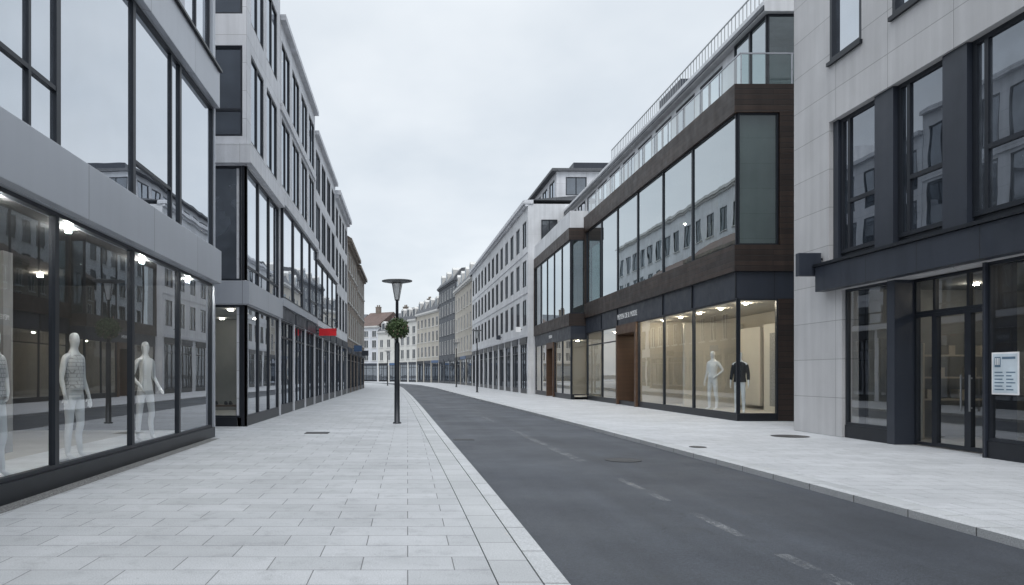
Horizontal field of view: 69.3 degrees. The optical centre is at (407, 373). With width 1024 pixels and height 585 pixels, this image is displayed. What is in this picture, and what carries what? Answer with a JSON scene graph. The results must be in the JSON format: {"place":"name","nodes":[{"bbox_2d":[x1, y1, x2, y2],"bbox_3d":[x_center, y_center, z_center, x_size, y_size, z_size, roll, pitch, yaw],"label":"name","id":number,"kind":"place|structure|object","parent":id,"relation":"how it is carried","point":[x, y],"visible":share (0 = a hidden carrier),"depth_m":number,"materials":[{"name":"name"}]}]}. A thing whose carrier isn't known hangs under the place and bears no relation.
{"place":"outdoors","nodes":[
{"label":"outdoors","id":0,"kind":"place"},
{"bbox_2d":[0,383,497,584],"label":"pavement","id":1,"kind":"structure","parent":0,"point":[362,492],"depth_m":7.70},
{"bbox_2d":[0,438,219,513],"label":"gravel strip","id":2,"kind":"object","parent":1,"relation":"on","point":[23,502],"visible":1,"depth_m":10.28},
{"bbox_2d":[0,0,222,505],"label":"department store","id":3,"kind":"structure","parent":1,"relation":"on","point":[110,254],"depth_m":13.11,"materials":[{"name":"glass"}]},
{"bbox_2d":[0,334,12,475],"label":"mannequin","id":4,"kind":"object","parent":3,"relation":"on","point":[4,387],"visible":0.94,"depth_m":8.86},
{"bbox_2d":[0,186,56,483],"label":"shop window","id":5,"kind":"structure","parent":3,"relation":"in","point":[52,215],"depth_m":9.67,"materials":[{"name":"black glass"}]},
{"bbox_2d":[0,0,58,143],"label":"window","id":6,"kind":"structure","parent":3,"relation":"in","point":[29,29],"depth_m":9.10,"materials":[{"name":"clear glass"}]},
{"bbox_2d":[59,333,91,461],"bbox_3d":[-4.970,0.340,10.900,0.432,1.911,0.554,0,0,15],"label":"mannequin","id":7,"kind":"object","parent":3,"relation":"on","point":[74,384],"visible":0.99,"depth_m":10.80},
{"bbox_2d":[57,212,132,468],"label":"shop window","id":8,"kind":"structure","parent":3,"relation":"in","point":[60,217],"depth_m":11.98,"materials":[{"name":"clear glass"}]},
{"bbox_2d":[59,0,134,193],"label":"window","id":9,"kind":"structure","parent":3,"relation":"in","point":[97,37],"depth_m":11.11,"materials":[{"name":"clear glass"}]},
{"bbox_2d":[135,341,163,442],"bbox_3d":[-4.942,0.340,13.834,0.497,1.911,0.561,0,0,30],"label":"mannequin","id":10,"kind":"object","parent":3,"relation":"on","point":[145,362],"visible":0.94,"depth_m":13.79},
{"bbox_2d":[133,248,179,447],"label":"shop window","id":11,"kind":"structure","parent":3,"relation":"in","point":[135,251],"depth_m":14.90,"materials":[{"name":"clear glass"}]},
{"bbox_2d":[135,1,180,224],"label":"window","id":12,"kind":"structure","parent":3,"relation":"in","point":[157,69],"depth_m":13.63,"materials":[{"name":"clear glass"}]},
{"bbox_2d":[180,269,211,434],"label":"shop window","id":13,"kind":"structure","parent":3,"relation":"in","point":[182,272],"depth_m":17.36,"materials":[{"name":"black metal"}]},
{"bbox_2d":[181,64,212,245],"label":"window","id":14,"kind":"structure","parent":3,"relation":"in","point":[196,111],"depth_m":16.21,"materials":[{"name":"clear glass"}]},
{"bbox_2d":[185,0,209,48],"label":"window","id":15,"kind":"structure","parent":3,"relation":"in","point":[198,11],"depth_m":16.75,"materials":[{"name":"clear glass"}]},
{"bbox_2d":[347,235,360,393],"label":"townhouse","id":16,"kind":"structure","parent":1,"relation":"on","point":[353,260],"depth_m":59.95,"materials":[{"name":"brown stone"}]},
{"bbox_2d":[357,265,367,389],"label":"townhouse","id":17,"kind":"structure","parent":1,"relation":"on","point":[362,280],"depth_m":71.41,"materials":[{"name":"brown stone"}]},
{"bbox_2d":[382,279,411,423],"bbox_3d":[-0.320,-0.685,22.200,0.930,4.370,0.930,0,0,0],"label":"street lamp","id":18,"kind":"object","parent":1,"relation":"on","point":[397,285],"visible":0.98,"depth_m":22.13,"materials":[{"name":"metal"}]},
{"bbox_2d":[384,317,408,339],"bbox_3d":[-0.326,-1.378,22.217,0.784,0.759,0.803,0,0,0],"label":"flower basket","id":19,"kind":"object","parent":18,"relation":"attached to","point":[391,327],"visible":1,"depth_m":22.01,"materials":[{"name":"plant"}]},
{"bbox_2d":[377,383,542,584],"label":"pavement edge","id":20,"kind":"object","parent":1,"relation":"attached to","point":[507,562],"visible":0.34,"depth_m":7.33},
{"bbox_2d":[215,0,284,426],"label":"office building","id":21,"kind":"structure","parent":0,"point":[249,197],"depth_m":21.97,"materials":[{"name":"stone"}]},
{"bbox_2d":[215,305,240,417],"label":"shop window","id":22,"kind":"structure","parent":21,"relation":"in","point":[216,416],"depth_m":20.94,"materials":[{"name":"black metal"}]},
{"bbox_2d":[215,166,241,280],"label":"window","id":23,"kind":"structure","parent":21,"relation":"in","point":[225,176],"depth_m":20.98,"materials":[{"name":"black glass"}]},
{"bbox_2d":[215,46,241,135],"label":"window","id":24,"kind":"structure","parent":21,"relation":"in","point":[228,118],"depth_m":21.00,"materials":[{"name":"black glass"}]},
{"bbox_2d":[215,0,241,13],"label":"window","id":25,"kind":"structure","parent":21,"relation":"in","point":[221,6],"depth_m":21.00,"materials":[{"name":"black glass"}]},
{"bbox_2d":[248,306,258,416],"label":"shop window","id":26,"kind":"structure","parent":21,"relation":"in","point":[253,314],"depth_m":22.21,"materials":[{"name":"clear glass"}]},
{"bbox_2d":[248,169,258,285],"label":"window","id":27,"kind":"structure","parent":21,"relation":"in","point":[253,185],"depth_m":22.21,"materials":[{"name":"clear glass"}]},
{"bbox_2d":[251,56,262,159],"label":"window","id":28,"kind":"structure","parent":21,"relation":"in","point":[256,78],"depth_m":22.42,"materials":[{"name":"clear glass"}]},
{"bbox_2d":[251,0,262,48],"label":"window","id":29,"kind":"structure","parent":21,"relation":"in","point":[256,5],"depth_m":22.86,"materials":[{"name":"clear glass"}]},
{"bbox_2d":[259,311,269,413],"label":"shop window","id":30,"kind":"structure","parent":21,"relation":"in","point":[264,319],"depth_m":23.92,"materials":[{"name":"clear glass"}]},
{"bbox_2d":[259,184,269,292],"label":"window","id":31,"kind":"structure","parent":21,"relation":"in","point":[264,199],"depth_m":23.92,"materials":[{"name":"clear glass"}]},
{"bbox_2d":[267,89,276,179],"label":"window","id":32,"kind":"structure","parent":21,"relation":"in","point":[271,107],"depth_m":24.83,"materials":[{"name":"clear glass"}]},
{"bbox_2d":[267,0,276,79],"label":"window","id":33,"kind":"structure","parent":21,"relation":"in","point":[271,12],"depth_m":25.17,"materials":[{"name":"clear glass"}]},
{"bbox_2d":[270,316,278,410],"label":"shop window","id":34,"kind":"structure","parent":21,"relation":"in","point":[274,322],"depth_m":25.71,"materials":[{"name":"clear glass"}]},
{"bbox_2d":[270,198,278,297],"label":"window","id":35,"kind":"structure","parent":21,"relation":"in","point":[274,210],"depth_m":25.71,"materials":[{"name":"clear glass"}]},
{"bbox_2d":[280,14,318,414],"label":"office building","id":36,"kind":"structure","parent":0,"point":[299,242],"depth_m":30.17,"materials":[{"name":"stone"}]},
{"bbox_2d":[282,119,289,196],"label":"window","id":37,"kind":"structure","parent":36,"relation":"in","point":[285,133],"depth_m":27.67,"materials":[{"name":"clear glass"}]},
{"bbox_2d":[282,43,289,116],"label":"window","id":38,"kind":"structure","parent":36,"relation":"in","point":[285,61],"depth_m":27.67,"materials":[{"name":"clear glass"}]},
{"bbox_2d":[281,320,292,406],"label":"shop window","id":39,"kind":"structure","parent":36,"relation":"in","point":[286,328],"depth_m":28.08,"materials":[{"name":"clear glass"}]},
{"bbox_2d":[281,208,293,303],"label":"window","id":40,"kind":"structure","parent":36,"relation":"in","point":[287,222],"depth_m":27.65,"materials":[{"name":"clear glass"}]},
{"bbox_2d":[292,140,298,209],"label":"window","id":41,"kind":"structure","parent":36,"relation":"in","point":[295,154],"depth_m":30.14,"materials":[{"name":"clear glass"}]},
{"bbox_2d":[292,70,298,136],"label":"window","id":42,"kind":"structure","parent":36,"relation":"in","point":[295,88],"depth_m":30.14,"materials":[{"name":"clear glass"}]},
{"bbox_2d":[294,221,302,308],"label":"window","id":43,"kind":"structure","parent":36,"relation":"in","point":[298,234],"depth_m":30.43,"materials":[{"name":"clear glass"}]},
{"bbox_2d":[295,326,303,402],"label":"shop window","id":44,"kind":"structure","parent":36,"relation":"in","point":[299,332],"depth_m":31.73,"materials":[{"name":"clear glass"}]},
{"bbox_2d":[301,158,306,221],"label":"window","id":45,"kind":"structure","parent":36,"relation":"in","point":[303,168],"depth_m":32.56,"materials":[{"name":"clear glass"}]},
{"bbox_2d":[301,93,306,153],"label":"window","id":46,"kind":"structure","parent":36,"relation":"in","point":[303,106],"depth_m":32.56,"materials":[{"name":"clear glass"}]},
{"bbox_2d":[303,233,309,313],"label":"window","id":47,"kind":"structure","parent":36,"relation":"in","point":[306,243],"depth_m":32.84,"materials":[{"name":"clear glass"}]},
{"bbox_2d":[306,330,313,399],"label":"shop window","id":48,"kind":"structure","parent":36,"relation":"in","point":[309,336],"depth_m":34.66,"materials":[{"name":"clear glass"}]},
{"bbox_2d":[309,174,313,232],"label":"window","id":49,"kind":"structure","parent":36,"relation":"in","point":[311,184],"depth_m":35.46,"materials":[{"name":"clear glass"}]},
{"bbox_2d":[309,115,313,168],"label":"window","id":50,"kind":"structure","parent":36,"relation":"in","point":[311,127],"depth_m":35.46,"materials":[{"name":"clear glass"}]},
{"bbox_2d":[310,243,316,317],"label":"window","id":51,"kind":"structure","parent":36,"relation":"in","point":[313,253],"depth_m":35.28,"materials":[{"name":"clear glass"}]},
{"bbox_2d":[315,130,337,403],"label":"office building","id":52,"kind":"structure","parent":0,"point":[326,183],"depth_m":40.91,"materials":[{"name":"stone"}]},
{"bbox_2d":[316,202,319,249],"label":"window","id":53,"kind":"structure","parent":52,"relation":"in","point":[317,207],"depth_m":38.13,"materials":[{"name":"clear glass"}]},
{"bbox_2d":[316,151,319,195],"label":"window","id":54,"kind":"structure","parent":52,"relation":"in","point":[317,157],"depth_m":37.57,"materials":[{"name":"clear glass"}]},
{"bbox_2d":[315,335,321,397],"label":"shop window","id":55,"kind":"structure","parent":52,"relation":"in","point":[318,340],"depth_m":38.49,"materials":[{"name":"clear glass"}]},
{"bbox_2d":[317,260,322,321],"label":"window","id":56,"kind":"structure","parent":52,"relation":"in","point":[319,267],"depth_m":37.69,"materials":[{"name":"clear glass"}]},
{"bbox_2d":[322,214,324,256],"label":"window","id":57,"kind":"structure","parent":52,"relation":"in","point":[323,218],"depth_m":40.17,"materials":[{"name":"grey glass"}]},
{"bbox_2d":[322,166,324,205],"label":"window","id":58,"kind":"structure","parent":52,"relation":"in","point":[323,172],"depth_m":40.17,"materials":[{"name":"grey glass"}]},
{"bbox_2d":[323,268,327,325],"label":"window","id":59,"kind":"structure","parent":52,"relation":"in","point":[325,275],"depth_m":40.43,"materials":[{"name":"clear glass"}]},
{"bbox_2d":[323,339,328,395],"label":"shop window","id":60,"kind":"structure","parent":52,"relation":"in","point":[325,342],"depth_m":41.78,"materials":[{"name":"clear glass"}]},
{"bbox_2d":[317,328,336,335],"bbox_3d":[-4.060,-2.100,36.660,0.980,0.360,0.120,0,0,0],"label":"projecting sign","id":61,"kind":"object","parent":52,"relation":"attached to","point":[327,331],"visible":1,"depth_m":36.60,"materials":[{"name":"red paint"}]},
{"bbox_2d":[327,223,329,263],"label":"window","id":62,"kind":"structure","parent":52,"relation":"in","point":[328,228],"depth_m":42.71,"materials":[{"name":"grey glass"}]},
{"bbox_2d":[328,274,332,327],"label":"window","id":63,"kind":"structure","parent":52,"relation":"in","point":[330,281],"depth_m":43.06,"materials":[{"name":"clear glass"}]},
{"bbox_2d":[330,342,333,393],"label":"shop window","id":64,"kind":"structure","parent":52,"relation":"in","point":[331,343],"depth_m":44.77,"materials":[{"name":"clear glass"}]},
{"bbox_2d":[333,280,336,328],"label":"window","id":65,"kind":"structure","parent":52,"relation":"in","point":[334,284],"depth_m":45.42,"materials":[{"name":"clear glass"}]},
{"bbox_2d":[335,190,351,397],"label":"office building","id":66,"kind":"structure","parent":0,"point":[343,221],"depth_m":50.89,"materials":[{"name":"grey concrete"}]},
{"bbox_2d":[336,344,340,391],"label":"shop window","id":67,"kind":"structure","parent":66,"relation":"in","point":[338,348],"depth_m":49.63,"materials":[{"name":"clear glass"}]},
{"bbox_2d":[342,347,346,390],"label":"shop window","id":68,"kind":"structure","parent":66,"relation":"in","point":[344,350],"depth_m":54.17,"materials":[{"name":"grey glass"}]},
{"bbox_2d":[280,0,762,314],"label":"sky","id":69,"kind":"structure","parent":0,"point":[436,120],"materials":[{"name":"white"}]},
{"bbox_2d":[469,163,607,393],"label":"stone commercial building","id":70,"kind":"structure","parent":0,"point":[501,271],"depth_m":61.01,"materials":[{"name":"white stone"}]},
{"bbox_2d":[494,350,497,385],"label":"shop window","id":71,"kind":"structure","parent":70,"relation":"in","point":[496,351],"depth_m":72.08,"materials":[{"name":"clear glass"}]},
{"bbox_2d":[500,348,503,386],"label":"shop window","id":72,"kind":"structure","parent":70,"relation":"in","point":[501,350],"depth_m":68.18,"materials":[{"name":"grey glass"}]},
{"bbox_2d":[506,347,510,387],"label":"shop window","id":73,"kind":"structure","parent":70,"relation":"in","point":[508,350],"depth_m":64.69,"materials":[{"name":"clear glass"}]},
{"bbox_2d":[513,345,517,388],"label":"shop window","id":74,"kind":"structure","parent":70,"relation":"in","point":[515,348],"depth_m":61.06,"materials":[{"name":"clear glass"}]},
{"bbox_2d":[521,343,526,389],"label":"shop window","id":75,"kind":"structure","parent":70,"relation":"in","point":[523,346],"depth_m":56.92,"materials":[{"name":"clear glass"}]},
{"bbox_2d":[541,220,556,238],"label":"window","id":76,"kind":"structure","parent":70,"relation":"in","point":[546,225],"depth_m":54.97,"materials":[{"name":"grey glass"}]},
{"bbox_2d":[566,177,586,194],"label":"window","id":77,"kind":"structure","parent":70,"relation":"in","point":[574,185],"depth_m":55.74,"materials":[{"name":"grey glass"}]},
{"bbox_2d":[364,381,1023,530],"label":"pavement","id":78,"kind":"structure","parent":0,"point":[975,485],"depth_m":13.47,"materials":[{"name":"grey concrete"}]},
{"bbox_2d":[364,305,395,380],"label":"townhouse","id":79,"kind":"structure","parent":78,"relation":"on","point":[372,324],"depth_m":149.46,"materials":[{"name":"paint"}]},
{"bbox_2d":[364,365,376,379],"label":"shop window","id":80,"kind":"structure","parent":79,"relation":"in","point":[370,371],"depth_m":149.28,"materials":[{"name":"clear glass"}]},
{"bbox_2d":[376,305,408,381],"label":"townhouse","id":81,"kind":"structure","parent":78,"relation":"on","point":[386,343],"depth_m":146.47,"materials":[{"name":"white paint"}]},
{"bbox_2d":[379,365,386,379],"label":"shop window","id":82,"kind":"structure","parent":81,"relation":"in","point":[382,368],"depth_m":146.89,"materials":[{"name":"clear glass"}]},
{"bbox_2d":[399,297,430,381],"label":"townhouse","id":83,"kind":"structure","parent":78,"relation":"on","point":[408,358],"depth_m":139.50,"materials":[{"name":"white paint"}]},
{"bbox_2d":[400,364,406,379],"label":"shop window","id":84,"kind":"structure","parent":83,"relation":"in","point":[403,368],"depth_m":141.75,"materials":[{"name":"clear glass"}]},
{"bbox_2d":[409,364,415,379],"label":"shop window","id":85,"kind":"structure","parent":83,"relation":"in","point":[412,367],"depth_m":138.67,"materials":[{"name":"clear glass"}]},
{"bbox_2d":[415,296,438,382],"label":"townhouse","id":86,"kind":"structure","parent":78,"relation":"on","point":[427,314],"depth_m":130.00,"materials":[{"name":"beige paint"}]},
{"bbox_2d":[424,363,430,380],"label":"shop window","id":87,"kind":"structure","parent":86,"relation":"in","point":[427,366],"depth_m":130.68,"materials":[{"name":"clear glass"}]},
{"bbox_2d":[432,363,437,380],"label":"shop window","id":88,"kind":"structure","parent":86,"relation":"in","point":[434,365],"depth_m":126.40,"materials":[{"name":"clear glass"}]},
{"bbox_2d":[437,267,464,383],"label":"townhouse","id":89,"kind":"structure","parent":78,"relation":"on","point":[446,287],"depth_m":116.47,"materials":[{"name":"paint"}]},
{"bbox_2d":[450,360,454,381],"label":"shop window","id":90,"kind":"structure","parent":89,"relation":"in","point":[452,363],"depth_m":112.38,"materials":[{"name":"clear glass"}]},
{"bbox_2d":[453,262,475,385],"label":"townhouse","id":91,"kind":"structure","parent":78,"relation":"on","point":[462,292],"depth_m":100.61,"materials":[{"name":"grey paint"}]},
{"bbox_2d":[461,359,465,382],"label":"shop window","id":92,"kind":"structure","parent":91,"relation":"in","point":[463,362],"depth_m":101.60,"materials":[{"name":"clear glass"}]},
{"bbox_2d":[466,358,471,382],"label":"shop window","id":93,"kind":"structure","parent":91,"relation":"in","point":[468,361],"depth_m":95.89,"materials":[{"name":"clear glass"}]},
{"bbox_2d":[471,330,482,391],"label":"street lamp","id":94,"kind":"object","parent":78,"relation":"on","point":[477,332],"visible":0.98,"depth_m":59.93,"materials":[{"name":"metal"}]},
{"bbox_2d":[534,211,587,399],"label":"shop building","id":95,"kind":"structure","parent":78,"relation":"on","point":[560,341],"depth_m":47.78,"materials":[{"name":"brown wood"}]},
{"bbox_2d":[535,264,540,325],"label":"window","id":96,"kind":"structure","parent":95,"relation":"in","point":[538,269],"depth_m":53.64,"materials":[{"name":"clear glass"}]},
{"bbox_2d":[535,345,540,390],"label":"shop window","id":97,"kind":"structure","parent":95,"relation":"in","point":[537,348],"depth_m":53.82,"materials":[{"name":"clear glass"}]},
{"bbox_2d":[541,344,545,391],"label":"shop window","id":98,"kind":"structure","parent":95,"relation":"in","point":[543,347],"depth_m":51.84,"materials":[{"name":"clear glass"}]},
{"bbox_2d":[541,259,546,323],"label":"window","id":99,"kind":"structure","parent":95,"relation":"in","point":[543,265],"depth_m":51.30,"materials":[{"name":"clear glass"}]},
{"bbox_2d":[547,253,553,321],"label":"window","id":100,"kind":"structure","parent":95,"relation":"in","point":[550,261],"depth_m":49.14,"materials":[{"name":"clear glass"}]},
{"bbox_2d":[554,247,561,318],"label":"window","id":101,"kind":"structure","parent":95,"relation":"in","point":[558,254],"depth_m":46.54,"materials":[{"name":"clear glass"}]},
{"bbox_2d":[554,340,561,393],"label":"shop window","id":102,"kind":"structure","parent":95,"relation":"in","point":[561,340],"depth_m":47.63,"materials":[{"name":"glass"}]},
{"bbox_2d":[562,240,570,315],"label":"window","id":103,"kind":"structure","parent":95,"relation":"in","point":[566,248],"depth_m":44.19,"materials":[{"name":"clear glass"}]},
{"bbox_2d":[562,338,570,394],"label":"shop window","id":104,"kind":"structure","parent":95,"relation":"in","point":[570,338],"depth_m":45.35,"materials":[{"name":"glass"}]},
{"bbox_2d":[571,240,583,313],"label":"window","id":105,"kind":"structure","parent":95,"relation":"in","point":[571,240],"depth_m":42.99,"materials":[{"name":"black metal"}]},
{"bbox_2d":[571,338,585,394],"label":"shop window","id":106,"kind":"structure","parent":95,"relation":"in","point":[571,338],"depth_m":42.99,"materials":[{"name":"glass"}]},
{"bbox_2d":[564,0,793,420],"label":"department store","id":107,"kind":"structure","parent":78,"relation":"on","point":[684,198],"depth_m":27.84,"materials":[{"name":"brown wood"}]},
{"bbox_2d":[586,221,600,302],"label":"window","id":108,"kind":"structure","parent":107,"relation":"in","point":[593,236],"depth_m":41.31,"materials":[{"name":"grey glass"}]},
{"bbox_2d":[587,330,601,397],"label":"shop window","id":109,"kind":"structure","parent":107,"relation":"in","point":[588,345],"depth_m":42.75,"materials":[{"name":"black metal"}]},
{"bbox_2d":[598,179,606,204],"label":"window","id":110,"kind":"structure","parent":107,"relation":"in","point":[600,192],"depth_m":45.34,"materials":[{"name":"clear glass"}]},
{"bbox_2d":[601,208,616,296],"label":"window","id":111,"kind":"structure","parent":107,"relation":"in","point":[609,223],"depth_m":38.04,"materials":[{"name":"clear glass"}]},
{"bbox_2d":[602,326,615,399],"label":"shop window","id":112,"kind":"structure","parent":107,"relation":"in","point":[603,342],"depth_m":39.45,"materials":[{"name":"black metal"}]},
{"bbox_2d":[610,166,619,193],"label":"window","id":113,"kind":"structure","parent":107,"relation":"in","point":[616,178],"depth_m":42.50,"materials":[{"name":"clear glass"}]},
{"bbox_2d":[617,192,636,290],"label":"window","id":114,"kind":"structure","parent":107,"relation":"in","point":[627,211],"depth_m":34.92,"materials":[{"name":"clear glass"}]},
{"bbox_2d":[623,152,634,181],"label":"window","id":115,"kind":"structure","parent":107,"relation":"in","point":[627,168],"depth_m":40.00,"materials":[{"name":"clear glass"}]},
{"bbox_2d":[638,135,651,168],"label":"window","id":116,"kind":"structure","parent":107,"relation":"in","point":[647,149],"depth_m":37.14,"materials":[{"name":"clear glass"}]},
{"bbox_2d":[637,172,662,282],"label":"window","id":117,"kind":"structure","parent":107,"relation":"in","point":[650,197],"depth_m":31.62,"materials":[{"name":"clear glass"}]},
{"bbox_2d":[638,316,662,405],"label":"shop window","id":118,"kind":"structure","parent":107,"relation":"in","point":[639,401],"depth_m":33.24,"materials":[{"name":"black metal"}]},
{"bbox_2d":[656,116,671,152],"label":"window","id":119,"kind":"structure","parent":107,"relation":"in","point":[662,137],"depth_m":34.53,"materials":[{"name":"clear glass"}]},
{"bbox_2d":[663,149,691,272],"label":"window","id":120,"kind":"structure","parent":107,"relation":"in","point":[677,178],"depth_m":28.46,"materials":[{"name":"clear glass"}]},
{"bbox_2d":[663,309,692,408],"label":"shop window","id":121,"kind":"structure","parent":107,"relation":"in","point":[664,317],"depth_m":29.95,"materials":[{"name":"black metal"}]},
{"bbox_2d":[676,93,694,134],"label":"window","id":122,"kind":"structure","parent":107,"relation":"in","point":[689,111],"depth_m":31.68,"materials":[{"name":"clear glass"}]},
{"bbox_2d":[700,66,721,112],"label":"window","id":123,"kind":"structure","parent":107,"relation":"in","point":[710,94],"depth_m":29.07,"materials":[{"name":"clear glass"}]},
{"bbox_2d":[704,351,723,410],"bbox_3d":[10.854,0.244,25.972,0.476,2.124,0.634,0,0,-7],"label":"mannequin","id":124,"kind":"object","parent":107,"relation":"in","point":[713,364],"visible":0.98,"depth_m":25.90},
{"bbox_2d":[692,114,736,260],"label":"window","id":125,"kind":"structure","parent":107,"relation":"in","point":[714,159],"depth_m":24.95,"materials":[{"name":"clear glass"}]},
{"bbox_2d":[693,299,737,414],"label":"shop window","id":126,"kind":"structure","parent":107,"relation":"in","point":[694,310],"depth_m":25.60,"materials":[{"name":"black metal"}]},
{"bbox_2d":[730,352,749,412],"bbox_3d":[10.900,0.288,24.000,0.612,2.035,0.460,0,0,35],"label":"mannequin","id":127,"kind":"object","parent":107,"relation":"in","point":[744,369],"visible":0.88,"depth_m":23.89},
{"bbox_2d":[734,32,748,83],"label":"window","id":128,"kind":"structure","parent":107,"relation":"in","point":[743,45],"depth_m":26.19,"materials":[{"name":"grey glass"}]},
{"bbox_2d":[737,113,777,244],"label":"window","id":129,"kind":"structure","parent":107,"relation":"in","point":[738,114],"depth_m":23.24,"materials":[{"name":"black metal"}]},
{"bbox_2d":[738,299,777,414],"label":"shop window","id":130,"kind":"structure","parent":107,"relation":"in","point":[776,300],"depth_m":23.25,"materials":[{"name":"black metal"}]},
{"bbox_2d":[749,15,766,83],"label":"window","id":131,"kind":"structure","parent":107,"relation":"in","point":[758,34],"depth_m":25.01,"materials":[{"name":"grey glass"}]},
{"bbox_2d":[767,14,793,83],"label":"window frame","id":132,"kind":"structure","parent":107,"relation":"in","point":[768,15],"depth_m":24.36,"materials":[{"name":"black metal"}]},
{"bbox_2d":[378,382,1023,535],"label":"pavement edge","id":133,"kind":"object","parent":78,"relation":"attached to","point":[976,521],"visible":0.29,"depth_m":9.66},
{"bbox_2d":[381,383,1023,584],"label":"road","id":134,"kind":"structure","parent":0,"point":[588,515],"depth_m":7.84,"materials":[{"name":"grey asphalt"}]},
{"bbox_2d":[605,458,641,461],"bbox_3d":[3.950,1.574,13.400,0.660,0.006,0.660,0,0,0],"label":"manhole cover","id":135,"kind":"object","parent":134,"relation":"on","point":[623,459],"visible":1,"depth_m":13.38,"materials":[{"name":"metal"}]},
{"bbox_2d":[364,382,1023,548],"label":"kerb","id":136,"kind":"structure","parent":134,"relation":"on","point":[996,535],"depth_m":9.39,"materials":[{"name":"stone"}]},
{"bbox_2d":[794,0,1023,462],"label":"stone office building","id":137,"kind":"structure","parent":0,"point":[909,196],"depth_m":15.58,"materials":[{"name":"stone"}]},
{"bbox_2d":[796,253,822,276],"bbox_3d":[9.990,-2.715,18.180,0.620,0.570,0.160,0,0,0],"label":"projecting sign","id":138,"kind":"object","parent":137,"relation":"attached to","point":[805,262],"visible":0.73,"depth_m":18.10,"materials":[{"name":"metal"}]},
{"bbox_2d":[830,0,860,59],"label":"window","id":139,"kind":"structure","parent":137,"relation":"in","point":[845,15],"depth_m":17.45,"materials":[{"name":"grey glass"}]},
{"bbox_2d":[841,99,874,253],"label":"window","id":140,"kind":"structure","parent":137,"relation":"in","point":[858,127],"depth_m":17.03,"materials":[{"name":"grey glass"}]},
{"bbox_2d":[846,282,886,428],"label":"shop window","id":141,"kind":"structure","parent":137,"relation":"in","point":[848,292],"depth_m":17.27,"materials":[{"name":"black metal"}]},
{"bbox_2d":[892,0,910,13],"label":"window","id":142,"kind":"structure","parent":137,"relation":"in","point":[896,4],"depth_m":15.46,"materials":[{"name":"grey glass"}]},
{"bbox_2d":[898,60,941,237],"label":"window","id":143,"kind":"structure","parent":137,"relation":"in","point":[920,96],"depth_m":14.97,"materials":[{"name":"grey glass"}]},
{"bbox_2d":[914,267,981,314],"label":"transom window","id":144,"kind":"structure","parent":137,"relation":"in","point":[917,283],"depth_m":14.92,"materials":[{"name":"black metal"}]},
{"bbox_2d":[934,309,967,450],"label":"door","id":145,"kind":"structure","parent":137,"relation":"in","point":[937,316],"depth_m":14.87,"materials":[{"name":"black metal"}]},
{"bbox_2d":[968,307,981,452],"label":"door","id":146,"kind":"structure","parent":137,"relation":"in","point":[971,312],"depth_m":13.97,"materials":[{"name":"black metal"}]},
{"bbox_2d":[973,12,1023,216],"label":"window","id":147,"kind":"structure","parent":137,"relation":"in","point":[998,55],"depth_m":12.97,"materials":[{"name":"clear glass"}]},
{"bbox_2d":[992,352,1018,394],"bbox_3d":[10.364,-0.010,12.690,0.017,0.740,0.580,0,0,0],"label":"poster","id":148,"kind":"object","parent":137,"relation":"attached to","point":[1005,373],"visible":1,"depth_m":12.68,"materials":[{"name":"white paper"}]},
{"bbox_2d":[988,255,1023,444],"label":"shop window","id":149,"kind":"structure","parent":137,"relation":"in","point":[991,265],"depth_m":13.02,"materials":[{"name":"black metal"}]},
{"label":"ground","id":150,"kind":"structure","parent":0,"visible":0},
{"bbox_2d":[379,383,570,584],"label":"kerb","id":151,"kind":"structure","parent":150,"relation":"on","point":[544,568],"depth_m":7.31,"materials":[{"name":"stone"}]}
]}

